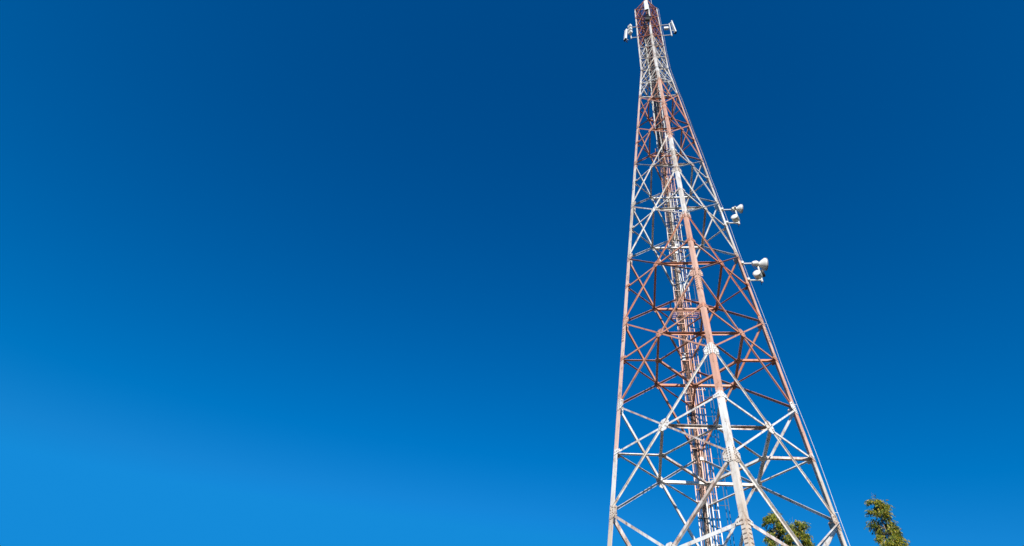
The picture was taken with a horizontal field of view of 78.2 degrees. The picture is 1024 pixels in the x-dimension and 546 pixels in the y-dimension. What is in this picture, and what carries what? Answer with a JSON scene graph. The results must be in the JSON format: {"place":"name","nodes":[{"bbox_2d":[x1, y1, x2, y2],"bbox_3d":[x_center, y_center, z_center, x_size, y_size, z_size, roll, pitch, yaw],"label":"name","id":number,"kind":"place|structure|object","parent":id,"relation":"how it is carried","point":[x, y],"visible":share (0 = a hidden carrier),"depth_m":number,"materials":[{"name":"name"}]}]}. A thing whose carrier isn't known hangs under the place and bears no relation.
{"place":"outdoors","nodes":[
{"label":"outdoors","id":0,"kind":"place"},
{"bbox_2d":[0,0,1023,545],"label":"sky","id":1,"kind":"structure","parent":0,"point":[273,272],"materials":[{"name":"blue"}]},
{"bbox_3d":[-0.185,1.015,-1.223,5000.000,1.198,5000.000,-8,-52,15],"label":"ground","id":2,"kind":"structure","parent":0,"visible":0},
{"bbox_2d":[607,0,849,545],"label":"lattice tower","id":3,"kind":"structure","parent":2,"relation":"on","point":[731,458],"depth_m":26.02,"materials":[{"name":"metal"}]},
{"bbox_2d":[624,29,627,42],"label":"panel antenna","id":4,"kind":"object","parent":3,"relation":"attached to","point":[625,35],"visible":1,"depth_m":55.41,"materials":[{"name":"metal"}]},
{"bbox_2d":[662,23,672,36],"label":"antenna mount","id":5,"kind":"object","parent":3,"relation":"attached to","point":[671,35],"visible":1,"depth_m":55.17,"materials":[{"name":"metal"}]},
{"bbox_2d":[670,20,676,33],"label":"panel antenna","id":6,"kind":"object","parent":5,"relation":"attached to","point":[673,27],"visible":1,"depth_m":55.81,"materials":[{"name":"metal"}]},
{"bbox_2d":[721,208,739,225],"bbox_3d":[11.508,-2.977,33.186,0.766,1.470,0.220,-1,-51,9],"label":"antenna mount","id":7,"kind":"object","parent":3,"relation":"attached to","point":[727,222],"visible":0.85,"depth_m":32.73,"materials":[{"name":"metal"}]},
{"bbox_2d":[731,214,739,226],"bbox_3d":[11.691,-2.683,32.793,0.371,0.620,0.604,-23,-58,25],"label":"microwave dish","id":8,"kind":"object","parent":7,"relation":"attached to","point":[734,217],"visible":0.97,"depth_m":32.70,"materials":[{"name":"metal"}]},
{"bbox_2d":[731,204,742,212],"bbox_3d":[11.971,-3.315,33.520,0.651,0.697,0.487,-8,-52,15],"label":"microwave dish","id":9,"kind":"object","parent":7,"relation":"attached to","point":[739,208],"visible":1,"depth_m":33.45,"materials":[{"name":"metal"}]},
{"bbox_2d":[741,261,762,282],"bbox_3d":[11.277,-0.048,29.601,0.766,1.470,0.220,-1,-51,9],"label":"antenna mount","id":10,"kind":"object","parent":3,"relation":"attached to","point":[749,279],"visible":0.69,"depth_m":29.15,"materials":[{"name":"metal"}]},
{"bbox_2d":[751,261,758,265],"bbox_3d":[11.524,-0.449,29.878,0.323,0.267,0.278,-8,-52,15],"label":"radio box","id":11,"kind":"object","parent":10,"relation":"attached to","point":[754,263],"visible":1,"depth_m":29.78,"materials":[{"name":"metal"}]},
{"bbox_2d":[753,270,762,284],"bbox_3d":[11.460,0.246,29.208,0.371,0.620,0.604,-23,-58,25],"label":"microwave dish","id":12,"kind":"object","parent":10,"relation":"attached to","point":[757,274],"visible":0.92,"depth_m":29.12,"materials":[{"name":"metal"}]},
{"bbox_2d":[753,258,767,270],"bbox_3d":[11.766,-0.327,29.869,0.718,0.767,0.617,-8,-52,15],"label":"microwave dish","id":13,"kind":"object","parent":10,"relation":"attached to","point":[763,263],"visible":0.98,"depth_m":29.68,"materials":[{"name":"metal"}]},
{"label":"antenna mount","id":14,"kind":"object","parent":3,"relation":"attached to","visible":0},
{"bbox_2d":[644,0,648,13],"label":"panel antenna","id":15,"kind":"object","parent":14,"relation":"attached to","point":[646,8],"visible":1,"depth_m":55.54,"materials":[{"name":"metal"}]},
{"bbox_2d":[761,510,814,545],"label":"gum tree","id":16,"kind":"object","parent":2,"relation":"on","point":[798,532],"visible":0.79,"depth_m":35.21,"materials":[{"name":"green plant"}]},
{"bbox_2d":[864,493,909,545],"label":"gum tree","id":17,"kind":"object","parent":2,"relation":"on","point":[881,509],"visible":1,"depth_m":33.28,"materials":[{"name":"green plant"}]}
]}

